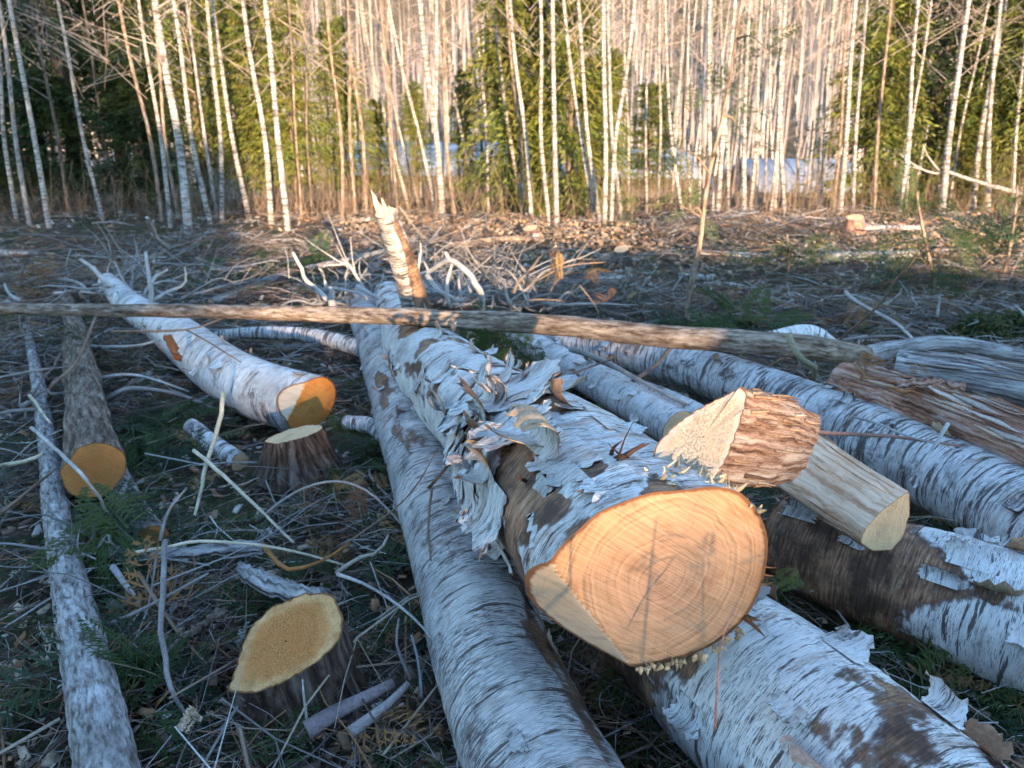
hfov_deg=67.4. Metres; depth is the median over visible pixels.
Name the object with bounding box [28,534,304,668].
brush sprays
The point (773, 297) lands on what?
brush heap
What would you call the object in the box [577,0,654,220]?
birch tree
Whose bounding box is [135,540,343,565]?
stick
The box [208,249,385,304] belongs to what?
fallen log
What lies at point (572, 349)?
branch
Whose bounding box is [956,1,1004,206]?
birch tree
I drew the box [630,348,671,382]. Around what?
branch
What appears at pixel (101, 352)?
brush sprays
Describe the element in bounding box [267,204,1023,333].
wood chips
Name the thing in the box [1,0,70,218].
young tree
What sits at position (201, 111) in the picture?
young tree
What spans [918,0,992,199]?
birch tree
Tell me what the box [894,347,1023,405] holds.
cedar log
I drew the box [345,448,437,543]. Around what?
twig
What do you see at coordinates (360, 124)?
young tree
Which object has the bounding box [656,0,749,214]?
birch tree
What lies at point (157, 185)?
young tree
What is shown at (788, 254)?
seedling
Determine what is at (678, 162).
shed
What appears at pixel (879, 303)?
twig
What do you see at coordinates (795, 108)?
young tree
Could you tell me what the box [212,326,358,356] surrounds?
birch limb
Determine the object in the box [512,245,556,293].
branch
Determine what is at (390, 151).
young tree
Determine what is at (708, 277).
fallen log
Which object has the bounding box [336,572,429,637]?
branch
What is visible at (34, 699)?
brush sprays
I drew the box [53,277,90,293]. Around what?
branch
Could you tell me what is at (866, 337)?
twig
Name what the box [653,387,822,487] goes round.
cedar chunk
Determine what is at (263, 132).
birch tree
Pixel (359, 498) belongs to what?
dead frond
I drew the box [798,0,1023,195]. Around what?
conifer tree
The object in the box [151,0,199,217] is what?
young tree
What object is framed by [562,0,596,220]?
birch tree
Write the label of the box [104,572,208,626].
stick
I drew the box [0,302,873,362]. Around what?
cross pole
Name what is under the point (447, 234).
brush heap
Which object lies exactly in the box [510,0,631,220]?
cedar tree
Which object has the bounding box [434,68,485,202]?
spruce tree
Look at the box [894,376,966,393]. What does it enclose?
bark slab
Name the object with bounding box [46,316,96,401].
branch
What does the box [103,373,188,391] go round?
branch
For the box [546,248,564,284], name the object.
dead frond
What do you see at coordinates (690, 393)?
brush heap
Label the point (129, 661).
cedar bough
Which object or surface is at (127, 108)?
conifer tree
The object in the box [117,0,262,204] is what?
spruce tree
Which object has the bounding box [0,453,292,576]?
limb heap
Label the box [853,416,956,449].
twig
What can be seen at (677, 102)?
birch tree
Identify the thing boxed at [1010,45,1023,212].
birch tree
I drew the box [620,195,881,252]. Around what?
brush heap
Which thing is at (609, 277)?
fallen log
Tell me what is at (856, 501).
split log
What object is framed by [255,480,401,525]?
twig
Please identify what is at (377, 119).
spruce tree
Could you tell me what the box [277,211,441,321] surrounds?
limb heap
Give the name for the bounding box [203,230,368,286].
heap
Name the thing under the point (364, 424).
birch limb
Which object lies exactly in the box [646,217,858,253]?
brush sprays
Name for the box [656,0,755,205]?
birch tree
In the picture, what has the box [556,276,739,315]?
brush sprays
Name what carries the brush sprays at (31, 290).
on the ground
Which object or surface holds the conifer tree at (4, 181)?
on the ground
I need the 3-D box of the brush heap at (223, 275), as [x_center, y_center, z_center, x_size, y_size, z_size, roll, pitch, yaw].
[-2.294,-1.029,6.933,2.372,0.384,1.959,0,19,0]
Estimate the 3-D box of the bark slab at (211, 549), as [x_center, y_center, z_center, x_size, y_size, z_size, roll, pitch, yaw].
[-1.154,0.561,2.618,0.623,0.078,0.088,1,19,4]
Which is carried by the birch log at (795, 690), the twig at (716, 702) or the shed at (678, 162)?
the twig at (716, 702)
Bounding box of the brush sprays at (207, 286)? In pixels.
[133,267,336,303]
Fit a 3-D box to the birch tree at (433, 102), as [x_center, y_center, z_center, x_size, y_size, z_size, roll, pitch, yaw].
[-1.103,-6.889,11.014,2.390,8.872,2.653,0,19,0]
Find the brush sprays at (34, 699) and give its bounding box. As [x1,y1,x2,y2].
[0,598,248,727]
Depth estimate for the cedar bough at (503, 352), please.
4.08 m
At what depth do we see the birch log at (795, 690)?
1.55 m
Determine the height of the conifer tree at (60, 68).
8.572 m
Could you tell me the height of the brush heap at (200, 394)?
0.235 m
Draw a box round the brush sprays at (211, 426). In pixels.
[128,387,246,448]
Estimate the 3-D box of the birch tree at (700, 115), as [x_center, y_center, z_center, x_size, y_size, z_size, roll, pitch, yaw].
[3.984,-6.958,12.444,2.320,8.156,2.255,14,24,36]
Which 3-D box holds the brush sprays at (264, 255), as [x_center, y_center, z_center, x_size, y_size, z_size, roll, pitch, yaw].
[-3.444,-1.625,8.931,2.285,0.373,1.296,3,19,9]
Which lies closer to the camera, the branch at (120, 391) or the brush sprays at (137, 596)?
the brush sprays at (137, 596)
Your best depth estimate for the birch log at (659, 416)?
3.82 m
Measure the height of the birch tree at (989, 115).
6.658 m
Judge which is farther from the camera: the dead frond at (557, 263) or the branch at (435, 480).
the dead frond at (557, 263)
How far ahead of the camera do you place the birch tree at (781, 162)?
12.66 m
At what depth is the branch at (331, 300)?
5.28 m
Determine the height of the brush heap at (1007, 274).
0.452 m
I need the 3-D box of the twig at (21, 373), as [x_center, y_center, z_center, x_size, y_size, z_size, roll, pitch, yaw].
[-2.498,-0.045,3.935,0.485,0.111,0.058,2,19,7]
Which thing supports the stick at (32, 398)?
on the limb heap at (24, 408)
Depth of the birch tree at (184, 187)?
9.75 m
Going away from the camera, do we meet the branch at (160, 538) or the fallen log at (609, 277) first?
the branch at (160, 538)
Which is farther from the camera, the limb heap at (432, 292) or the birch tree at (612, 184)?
the birch tree at (612, 184)
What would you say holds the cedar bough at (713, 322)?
on the ground
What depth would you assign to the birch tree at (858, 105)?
12.54 m
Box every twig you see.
[0,365,69,378]
[111,317,240,362]
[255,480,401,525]
[302,679,307,719]
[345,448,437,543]
[512,262,604,313]
[568,358,614,374]
[714,608,733,729]
[836,316,912,340]
[839,252,919,340]
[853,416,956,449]
[936,296,939,316]
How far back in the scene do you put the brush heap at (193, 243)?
8.72 m
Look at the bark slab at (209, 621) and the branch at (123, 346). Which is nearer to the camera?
the bark slab at (209, 621)
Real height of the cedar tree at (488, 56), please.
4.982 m
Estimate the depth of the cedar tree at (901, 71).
13.25 m
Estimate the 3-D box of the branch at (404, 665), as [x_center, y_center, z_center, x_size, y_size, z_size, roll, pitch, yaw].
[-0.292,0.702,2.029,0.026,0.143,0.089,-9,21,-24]
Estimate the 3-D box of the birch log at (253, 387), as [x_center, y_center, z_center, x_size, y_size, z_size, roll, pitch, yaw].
[-2.176,-0.329,4.884,0.420,0.342,3.583,-16,25,-39]
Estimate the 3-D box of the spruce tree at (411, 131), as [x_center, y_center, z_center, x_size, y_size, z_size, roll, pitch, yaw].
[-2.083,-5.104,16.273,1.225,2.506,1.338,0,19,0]
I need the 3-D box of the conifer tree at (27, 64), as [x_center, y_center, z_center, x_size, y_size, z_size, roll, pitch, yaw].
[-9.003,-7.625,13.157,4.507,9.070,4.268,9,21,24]
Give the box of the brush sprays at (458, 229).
[330,218,506,268]
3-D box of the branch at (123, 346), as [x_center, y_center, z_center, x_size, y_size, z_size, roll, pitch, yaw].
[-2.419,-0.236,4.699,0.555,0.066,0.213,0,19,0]
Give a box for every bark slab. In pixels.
[90,539,264,561]
[163,334,182,361]
[167,606,230,655]
[234,560,335,600]
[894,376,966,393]
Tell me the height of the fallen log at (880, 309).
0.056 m
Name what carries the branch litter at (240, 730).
on the ground
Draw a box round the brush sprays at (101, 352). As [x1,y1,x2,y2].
[40,325,171,379]
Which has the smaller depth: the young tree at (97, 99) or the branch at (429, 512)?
the branch at (429, 512)
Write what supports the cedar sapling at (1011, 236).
on the ground
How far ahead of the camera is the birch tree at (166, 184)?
9.97 m
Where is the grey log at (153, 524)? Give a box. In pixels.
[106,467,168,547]
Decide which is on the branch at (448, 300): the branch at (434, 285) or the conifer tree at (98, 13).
the branch at (434, 285)
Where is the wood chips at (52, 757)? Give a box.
[0,207,1023,767]
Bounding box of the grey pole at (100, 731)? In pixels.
[22,324,141,767]
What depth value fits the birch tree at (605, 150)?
10.34 m
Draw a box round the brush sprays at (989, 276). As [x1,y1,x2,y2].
[867,261,1023,296]
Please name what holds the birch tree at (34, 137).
on the ground
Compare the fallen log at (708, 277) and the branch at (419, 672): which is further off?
the fallen log at (708, 277)
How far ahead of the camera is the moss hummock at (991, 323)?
5.34 m
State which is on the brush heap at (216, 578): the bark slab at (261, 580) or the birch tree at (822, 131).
the bark slab at (261, 580)
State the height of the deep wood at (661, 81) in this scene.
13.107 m
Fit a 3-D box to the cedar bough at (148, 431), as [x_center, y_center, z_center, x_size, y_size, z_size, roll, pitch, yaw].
[-1.759,0.242,3.834,0.718,0.303,1.048,-16,25,-38]
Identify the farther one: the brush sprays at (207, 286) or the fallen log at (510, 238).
the fallen log at (510, 238)
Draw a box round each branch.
[3,283,21,301]
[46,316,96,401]
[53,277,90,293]
[79,258,112,288]
[91,338,159,347]
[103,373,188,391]
[105,386,216,408]
[131,487,187,644]
[137,571,209,665]
[144,251,186,303]
[145,216,170,250]
[157,539,185,713]
[191,279,257,296]
[291,251,327,301]
[303,678,394,738]
[328,286,335,305]
[333,284,381,299]
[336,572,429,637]
[347,681,409,737]
[395,618,411,680]
[410,635,422,697]
[418,253,421,270]
[420,251,484,309]
[424,273,471,301]
[427,412,486,488]
[427,487,432,560]
[445,264,461,308]
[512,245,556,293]
[568,346,685,405]
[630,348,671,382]
[785,332,817,381]
[843,290,912,337]
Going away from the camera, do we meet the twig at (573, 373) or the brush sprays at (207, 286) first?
the twig at (573, 373)
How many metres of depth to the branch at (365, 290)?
5.56 m
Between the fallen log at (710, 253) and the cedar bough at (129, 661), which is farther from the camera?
the fallen log at (710, 253)
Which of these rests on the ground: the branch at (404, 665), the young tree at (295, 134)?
the young tree at (295, 134)
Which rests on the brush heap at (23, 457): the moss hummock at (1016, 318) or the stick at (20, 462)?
the stick at (20, 462)
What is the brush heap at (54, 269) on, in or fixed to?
on the ground
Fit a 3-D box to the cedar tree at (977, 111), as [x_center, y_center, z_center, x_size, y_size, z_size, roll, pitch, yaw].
[7.781,-3.987,13.348,1.664,2.166,1.704,0,19,0]
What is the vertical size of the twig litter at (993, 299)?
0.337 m
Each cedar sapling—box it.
[845,163,1003,302]
[931,185,1023,290]
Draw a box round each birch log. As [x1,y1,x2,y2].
[98,273,335,429]
[344,287,624,767]
[374,281,773,675]
[499,332,1023,552]
[506,332,691,441]
[559,338,703,412]
[604,576,1013,767]
[765,496,1023,697]
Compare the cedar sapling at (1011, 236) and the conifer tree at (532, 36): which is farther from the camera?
the conifer tree at (532, 36)
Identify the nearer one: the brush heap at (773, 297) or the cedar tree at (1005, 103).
the brush heap at (773, 297)
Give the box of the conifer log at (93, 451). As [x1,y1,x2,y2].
[59,294,125,497]
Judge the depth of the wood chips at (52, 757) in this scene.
2.83 m
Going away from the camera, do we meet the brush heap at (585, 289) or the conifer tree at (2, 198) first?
the brush heap at (585, 289)
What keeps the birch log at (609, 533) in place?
on the birch log at (510, 694)
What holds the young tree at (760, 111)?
on the ground
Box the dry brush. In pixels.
[0,143,1023,224]
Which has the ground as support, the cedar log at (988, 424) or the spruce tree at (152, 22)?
the spruce tree at (152, 22)
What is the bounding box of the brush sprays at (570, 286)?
[487,264,634,313]
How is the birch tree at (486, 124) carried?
on the ground
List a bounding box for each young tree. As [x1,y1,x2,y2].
[0,0,33,224]
[0,0,163,221]
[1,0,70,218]
[1,0,156,215]
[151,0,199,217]
[185,0,314,217]
[233,0,315,218]
[237,0,376,215]
[274,0,366,217]
[284,0,416,212]
[286,0,417,213]
[339,0,410,212]
[386,0,475,206]
[413,0,490,214]
[503,0,545,215]
[606,0,705,218]
[730,0,801,201]
[743,0,822,206]
[769,0,862,209]
[863,1,953,171]
[872,0,984,215]
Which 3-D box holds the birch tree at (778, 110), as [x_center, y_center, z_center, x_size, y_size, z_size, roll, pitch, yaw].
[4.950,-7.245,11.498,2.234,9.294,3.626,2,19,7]
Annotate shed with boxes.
[346,141,564,198]
[590,148,702,197]
[723,158,870,197]
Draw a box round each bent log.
[769,324,839,365]
[868,336,1023,362]
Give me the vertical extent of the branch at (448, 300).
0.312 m
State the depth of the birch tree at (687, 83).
12.52 m
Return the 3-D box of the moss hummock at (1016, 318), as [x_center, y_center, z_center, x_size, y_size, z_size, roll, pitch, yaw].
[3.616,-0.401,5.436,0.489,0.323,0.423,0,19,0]
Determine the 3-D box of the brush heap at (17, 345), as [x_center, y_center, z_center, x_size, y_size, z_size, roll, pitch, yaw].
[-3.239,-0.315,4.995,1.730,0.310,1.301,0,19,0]
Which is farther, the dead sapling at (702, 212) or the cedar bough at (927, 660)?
the dead sapling at (702, 212)
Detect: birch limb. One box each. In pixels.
[183,418,248,470]
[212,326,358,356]
[341,415,377,439]
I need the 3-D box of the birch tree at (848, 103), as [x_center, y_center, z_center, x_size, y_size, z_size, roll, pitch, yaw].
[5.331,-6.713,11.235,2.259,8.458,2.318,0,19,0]
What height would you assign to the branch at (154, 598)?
0.110 m
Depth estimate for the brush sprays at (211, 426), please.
3.91 m
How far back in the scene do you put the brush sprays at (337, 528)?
2.85 m
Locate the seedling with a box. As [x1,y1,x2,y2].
[721,233,848,287]
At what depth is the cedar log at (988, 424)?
2.96 m
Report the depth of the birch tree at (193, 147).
10.25 m
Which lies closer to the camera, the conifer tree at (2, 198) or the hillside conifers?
the conifer tree at (2, 198)
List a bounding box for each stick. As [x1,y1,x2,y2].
[0,453,44,467]
[0,468,56,515]
[27,394,51,424]
[30,426,109,513]
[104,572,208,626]
[109,564,149,622]
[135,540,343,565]
[192,449,294,543]
[193,392,225,515]
[262,542,349,571]
[335,534,388,573]
[818,430,960,446]
[906,422,949,478]
[1015,305,1023,317]
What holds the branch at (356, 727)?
on the cedar slash
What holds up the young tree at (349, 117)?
on the ground
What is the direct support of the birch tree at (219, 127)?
on the ground
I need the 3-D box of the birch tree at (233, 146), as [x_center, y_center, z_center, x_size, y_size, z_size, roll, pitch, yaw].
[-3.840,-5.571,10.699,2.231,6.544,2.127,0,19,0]
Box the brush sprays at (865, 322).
[780,271,1009,344]
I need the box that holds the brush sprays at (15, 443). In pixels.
[0,431,62,494]
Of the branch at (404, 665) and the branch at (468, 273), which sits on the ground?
the branch at (468, 273)
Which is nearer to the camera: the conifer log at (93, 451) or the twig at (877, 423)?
the twig at (877, 423)
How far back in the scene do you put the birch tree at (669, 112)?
11.29 m
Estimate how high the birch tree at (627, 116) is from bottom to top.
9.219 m
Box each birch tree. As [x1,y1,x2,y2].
[0,0,51,228]
[0,14,18,220]
[4,0,147,220]
[48,0,203,227]
[51,0,227,234]
[113,0,212,224]
[164,0,305,217]
[168,0,252,220]
[220,0,342,224]
[254,0,290,230]
[328,0,439,207]
[374,0,446,202]
[387,0,494,214]
[414,0,497,196]
[417,0,472,217]
[440,1,498,205]
[464,0,613,224]
[476,0,563,212]
[480,0,546,221]
[491,0,561,214]
[538,0,620,213]
[551,0,618,225]
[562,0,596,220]
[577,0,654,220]
[588,0,641,223]
[601,0,631,224]
[610,0,688,214]
[617,0,728,210]
[619,0,725,202]
[640,0,769,211]
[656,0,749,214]
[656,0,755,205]
[686,0,763,209]
[690,0,757,213]
[694,0,814,203]
[698,0,799,207]
[699,0,854,213]
[707,0,789,215]
[725,0,804,212]
[726,0,805,202]
[769,0,815,212]
[773,0,851,210]
[778,0,878,211]
[816,0,869,211]
[817,0,876,207]
[843,0,1003,214]
[850,0,972,212]
[880,0,990,209]
[895,0,1023,212]
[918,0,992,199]
[938,0,978,216]
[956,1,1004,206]
[969,0,1023,211]
[973,0,1023,212]
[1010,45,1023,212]
[1019,26,1023,206]
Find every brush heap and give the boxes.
[0,248,181,303]
[0,314,143,386]
[0,417,125,525]
[0,588,243,753]
[4,317,258,388]
[52,218,343,276]
[58,539,333,696]
[109,368,248,440]
[113,249,380,305]
[215,451,409,588]
[272,206,544,270]
[447,256,682,319]
[518,263,753,327]
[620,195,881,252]
[643,270,908,343]
[670,388,711,404]
[755,277,1023,341]
[828,246,1023,310]
[909,506,954,531]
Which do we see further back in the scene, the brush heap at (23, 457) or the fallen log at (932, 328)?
the fallen log at (932, 328)
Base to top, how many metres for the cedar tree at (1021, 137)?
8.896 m
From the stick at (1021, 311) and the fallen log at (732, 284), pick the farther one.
the fallen log at (732, 284)
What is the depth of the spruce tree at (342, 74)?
13.03 m
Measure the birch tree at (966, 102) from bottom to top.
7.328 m
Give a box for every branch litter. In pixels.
[0,318,1023,767]
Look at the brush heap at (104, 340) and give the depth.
4.92 m
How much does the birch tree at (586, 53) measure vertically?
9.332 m
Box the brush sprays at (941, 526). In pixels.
[910,501,956,529]
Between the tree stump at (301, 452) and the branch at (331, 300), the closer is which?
the tree stump at (301, 452)
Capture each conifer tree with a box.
[0,0,102,208]
[0,0,203,211]
[0,1,141,202]
[0,69,126,212]
[0,84,62,215]
[3,0,225,206]
[69,58,226,213]
[491,0,576,207]
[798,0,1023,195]
[827,0,1023,202]
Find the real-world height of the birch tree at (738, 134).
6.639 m
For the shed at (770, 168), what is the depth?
41.09 m
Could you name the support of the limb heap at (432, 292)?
on the ground
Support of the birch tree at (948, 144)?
on the ground
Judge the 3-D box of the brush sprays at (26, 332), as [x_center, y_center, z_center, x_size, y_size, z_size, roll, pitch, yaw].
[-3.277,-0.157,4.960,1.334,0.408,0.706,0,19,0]
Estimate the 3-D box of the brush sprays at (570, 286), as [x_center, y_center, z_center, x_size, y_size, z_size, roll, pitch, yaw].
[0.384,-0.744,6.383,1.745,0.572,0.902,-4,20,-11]
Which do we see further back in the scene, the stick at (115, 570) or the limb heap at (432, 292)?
the limb heap at (432, 292)
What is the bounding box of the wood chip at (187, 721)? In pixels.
[176,705,201,732]
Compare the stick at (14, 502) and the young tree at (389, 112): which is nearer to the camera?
the stick at (14, 502)
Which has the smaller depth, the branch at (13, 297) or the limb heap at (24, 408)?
the limb heap at (24, 408)
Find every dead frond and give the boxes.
[313,470,387,527]
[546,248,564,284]
[553,258,645,309]
[854,351,886,381]
[880,363,931,379]
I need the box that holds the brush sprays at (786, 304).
[679,297,847,325]
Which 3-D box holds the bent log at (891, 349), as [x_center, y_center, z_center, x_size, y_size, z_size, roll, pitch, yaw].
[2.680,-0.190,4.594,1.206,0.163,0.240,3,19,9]
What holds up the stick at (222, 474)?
on the brush heap at (329, 509)
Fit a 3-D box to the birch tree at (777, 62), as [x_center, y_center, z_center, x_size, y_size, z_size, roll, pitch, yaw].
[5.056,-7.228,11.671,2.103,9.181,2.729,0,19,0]
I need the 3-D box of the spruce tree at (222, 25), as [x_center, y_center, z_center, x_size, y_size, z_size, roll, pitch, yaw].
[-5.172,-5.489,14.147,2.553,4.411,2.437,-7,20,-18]
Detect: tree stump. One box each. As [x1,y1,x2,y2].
[227,592,376,744]
[252,425,348,495]
[522,225,539,236]
[610,245,632,269]
[841,214,866,234]
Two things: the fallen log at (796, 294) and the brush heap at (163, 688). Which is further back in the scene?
the fallen log at (796, 294)
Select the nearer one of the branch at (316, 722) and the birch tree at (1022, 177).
the branch at (316, 722)
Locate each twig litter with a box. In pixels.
[0,203,1023,439]
[0,318,1023,767]
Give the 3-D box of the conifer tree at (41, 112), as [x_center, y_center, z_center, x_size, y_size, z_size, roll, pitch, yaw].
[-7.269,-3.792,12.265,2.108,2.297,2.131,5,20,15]
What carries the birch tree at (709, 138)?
on the ground
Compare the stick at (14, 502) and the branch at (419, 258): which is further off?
the branch at (419, 258)
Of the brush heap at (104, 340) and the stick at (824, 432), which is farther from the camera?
the brush heap at (104, 340)
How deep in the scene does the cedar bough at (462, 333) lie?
3.86 m
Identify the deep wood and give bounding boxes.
[31,0,1012,199]
[49,0,993,198]
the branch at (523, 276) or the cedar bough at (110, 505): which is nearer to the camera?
the cedar bough at (110, 505)
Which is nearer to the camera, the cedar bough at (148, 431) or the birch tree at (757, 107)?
the cedar bough at (148, 431)
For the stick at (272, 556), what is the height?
0.073 m
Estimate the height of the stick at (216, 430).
0.358 m
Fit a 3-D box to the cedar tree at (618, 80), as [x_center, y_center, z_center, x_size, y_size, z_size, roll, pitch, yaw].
[1.530,-4.021,12.576,1.443,2.816,1.296,12,23,31]
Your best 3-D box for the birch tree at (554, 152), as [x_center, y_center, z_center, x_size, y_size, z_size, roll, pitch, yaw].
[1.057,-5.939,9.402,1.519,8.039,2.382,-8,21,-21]
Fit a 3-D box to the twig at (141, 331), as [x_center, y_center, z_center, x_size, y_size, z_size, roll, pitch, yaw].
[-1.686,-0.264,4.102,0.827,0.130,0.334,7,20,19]
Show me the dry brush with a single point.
(437, 207)
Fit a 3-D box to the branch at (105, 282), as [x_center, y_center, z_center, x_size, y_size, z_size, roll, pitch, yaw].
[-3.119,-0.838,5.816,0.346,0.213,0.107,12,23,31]
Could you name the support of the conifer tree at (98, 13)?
on the ground
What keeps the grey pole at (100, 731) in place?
on the ground
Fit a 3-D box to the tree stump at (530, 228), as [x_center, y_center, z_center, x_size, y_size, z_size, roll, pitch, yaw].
[0.260,-1.959,10.019,0.342,0.210,0.330,0,19,0]
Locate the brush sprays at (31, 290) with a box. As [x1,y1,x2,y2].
[2,260,171,303]
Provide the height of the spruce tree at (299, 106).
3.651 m
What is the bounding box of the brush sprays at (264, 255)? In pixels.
[119,227,321,260]
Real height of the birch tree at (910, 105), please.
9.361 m
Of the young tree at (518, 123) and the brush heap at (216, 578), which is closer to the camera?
the brush heap at (216, 578)
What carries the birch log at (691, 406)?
on the ground
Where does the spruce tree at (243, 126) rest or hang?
on the ground
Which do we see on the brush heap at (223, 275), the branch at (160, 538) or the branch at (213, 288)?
the branch at (213, 288)
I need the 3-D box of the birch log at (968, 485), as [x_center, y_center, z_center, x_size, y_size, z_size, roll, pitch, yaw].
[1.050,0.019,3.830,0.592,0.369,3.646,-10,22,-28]
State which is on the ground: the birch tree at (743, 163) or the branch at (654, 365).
the birch tree at (743, 163)
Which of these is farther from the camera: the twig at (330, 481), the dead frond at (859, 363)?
the dead frond at (859, 363)
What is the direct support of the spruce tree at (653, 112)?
on the ground
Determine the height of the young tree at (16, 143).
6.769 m
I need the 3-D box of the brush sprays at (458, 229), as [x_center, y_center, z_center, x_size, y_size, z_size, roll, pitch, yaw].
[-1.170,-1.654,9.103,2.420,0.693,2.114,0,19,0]
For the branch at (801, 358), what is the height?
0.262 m
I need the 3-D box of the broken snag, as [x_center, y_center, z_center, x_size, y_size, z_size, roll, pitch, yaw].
[-0.596,-0.610,4.509,0.172,1.078,0.583,7,21,20]
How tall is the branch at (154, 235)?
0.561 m
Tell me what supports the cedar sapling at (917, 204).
on the ground
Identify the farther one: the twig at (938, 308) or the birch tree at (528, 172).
the birch tree at (528, 172)
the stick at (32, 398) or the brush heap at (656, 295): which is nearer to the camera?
the stick at (32, 398)
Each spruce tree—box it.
[30,0,258,200]
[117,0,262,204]
[175,0,302,202]
[199,0,340,207]
[236,0,350,209]
[299,14,389,207]
[354,99,410,203]
[393,80,442,198]
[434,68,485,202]
[616,82,693,200]
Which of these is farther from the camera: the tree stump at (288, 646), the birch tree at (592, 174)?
the birch tree at (592, 174)
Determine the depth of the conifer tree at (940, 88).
13.53 m
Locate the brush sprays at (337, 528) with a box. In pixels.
[251,456,401,601]
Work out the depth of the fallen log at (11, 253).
8.53 m
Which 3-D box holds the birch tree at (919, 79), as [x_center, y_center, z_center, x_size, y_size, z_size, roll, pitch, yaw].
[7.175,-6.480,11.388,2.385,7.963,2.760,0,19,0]
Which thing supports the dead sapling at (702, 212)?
on the ground
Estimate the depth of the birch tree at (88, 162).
10.72 m
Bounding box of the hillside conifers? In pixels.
[127,0,943,175]
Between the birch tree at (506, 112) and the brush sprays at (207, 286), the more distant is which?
the birch tree at (506, 112)
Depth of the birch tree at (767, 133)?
14.30 m
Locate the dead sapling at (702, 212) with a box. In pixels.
[612,0,808,325]
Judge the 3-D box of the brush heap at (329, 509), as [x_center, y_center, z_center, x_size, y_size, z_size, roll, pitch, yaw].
[-0.575,0.478,2.884,0.987,0.200,0.890,-10,21,-26]
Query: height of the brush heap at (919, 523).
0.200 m
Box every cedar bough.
[25,478,182,601]
[76,615,227,767]
[112,396,235,472]
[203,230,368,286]
[323,414,387,504]
[449,300,501,350]
[470,327,545,369]
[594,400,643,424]
[646,283,812,353]
[869,638,1023,755]
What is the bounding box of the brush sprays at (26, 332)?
[0,319,113,359]
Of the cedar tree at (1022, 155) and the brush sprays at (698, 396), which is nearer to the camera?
the brush sprays at (698, 396)
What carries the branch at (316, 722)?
on the cedar slash
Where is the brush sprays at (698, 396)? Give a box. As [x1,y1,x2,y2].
[679,382,713,404]
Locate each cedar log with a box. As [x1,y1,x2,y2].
[826,361,1023,467]
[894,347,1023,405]
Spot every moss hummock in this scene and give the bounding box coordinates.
[936,308,1022,344]
[1002,306,1023,346]
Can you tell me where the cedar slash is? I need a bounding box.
[0,212,1023,767]
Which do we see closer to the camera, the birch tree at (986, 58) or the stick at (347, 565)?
the stick at (347, 565)
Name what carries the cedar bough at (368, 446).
on the ground
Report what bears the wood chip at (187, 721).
on the branch litter at (240, 730)
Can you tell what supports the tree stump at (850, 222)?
on the ground
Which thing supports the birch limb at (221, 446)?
on the ground
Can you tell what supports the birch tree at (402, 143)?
on the ground
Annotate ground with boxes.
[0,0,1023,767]
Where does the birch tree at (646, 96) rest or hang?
on the ground
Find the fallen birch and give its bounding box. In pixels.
[899,145,1023,195]
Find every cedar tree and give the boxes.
[445,0,573,215]
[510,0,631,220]
[562,47,641,216]
[790,0,944,212]
[893,0,1023,210]
[904,89,1010,211]
[909,0,1023,203]
[917,3,1023,208]
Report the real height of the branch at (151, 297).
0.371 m
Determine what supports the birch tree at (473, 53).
on the ground
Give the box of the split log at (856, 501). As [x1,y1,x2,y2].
[777,433,909,550]
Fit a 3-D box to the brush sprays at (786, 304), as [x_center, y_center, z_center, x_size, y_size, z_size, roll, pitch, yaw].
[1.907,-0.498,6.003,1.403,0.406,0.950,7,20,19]
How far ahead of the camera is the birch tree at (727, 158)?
12.50 m
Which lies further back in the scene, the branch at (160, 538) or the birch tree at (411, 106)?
the birch tree at (411, 106)
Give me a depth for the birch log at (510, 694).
1.94 m
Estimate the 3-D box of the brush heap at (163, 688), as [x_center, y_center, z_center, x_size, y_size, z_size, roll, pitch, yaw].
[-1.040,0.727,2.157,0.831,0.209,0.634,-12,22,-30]
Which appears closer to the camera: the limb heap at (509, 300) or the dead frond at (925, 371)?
the dead frond at (925, 371)
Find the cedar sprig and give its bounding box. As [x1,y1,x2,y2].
[761,568,805,591]
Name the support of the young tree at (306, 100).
on the ground
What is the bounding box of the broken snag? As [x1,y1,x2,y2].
[371,190,430,308]
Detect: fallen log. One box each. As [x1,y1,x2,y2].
[0,249,53,257]
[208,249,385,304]
[447,236,543,247]
[510,274,632,293]
[678,273,715,280]
[700,250,767,259]
[704,282,772,299]
[779,292,816,308]
[823,250,918,260]
[865,225,920,231]
[866,299,894,315]
[928,327,946,333]
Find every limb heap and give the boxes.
[0,345,178,424]
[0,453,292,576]
[28,210,262,303]
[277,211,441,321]
[337,222,560,310]
[434,233,658,319]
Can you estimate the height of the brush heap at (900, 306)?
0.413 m
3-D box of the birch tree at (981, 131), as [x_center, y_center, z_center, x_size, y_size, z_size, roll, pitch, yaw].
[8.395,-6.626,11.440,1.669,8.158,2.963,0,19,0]
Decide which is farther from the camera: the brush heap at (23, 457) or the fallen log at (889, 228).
the fallen log at (889, 228)

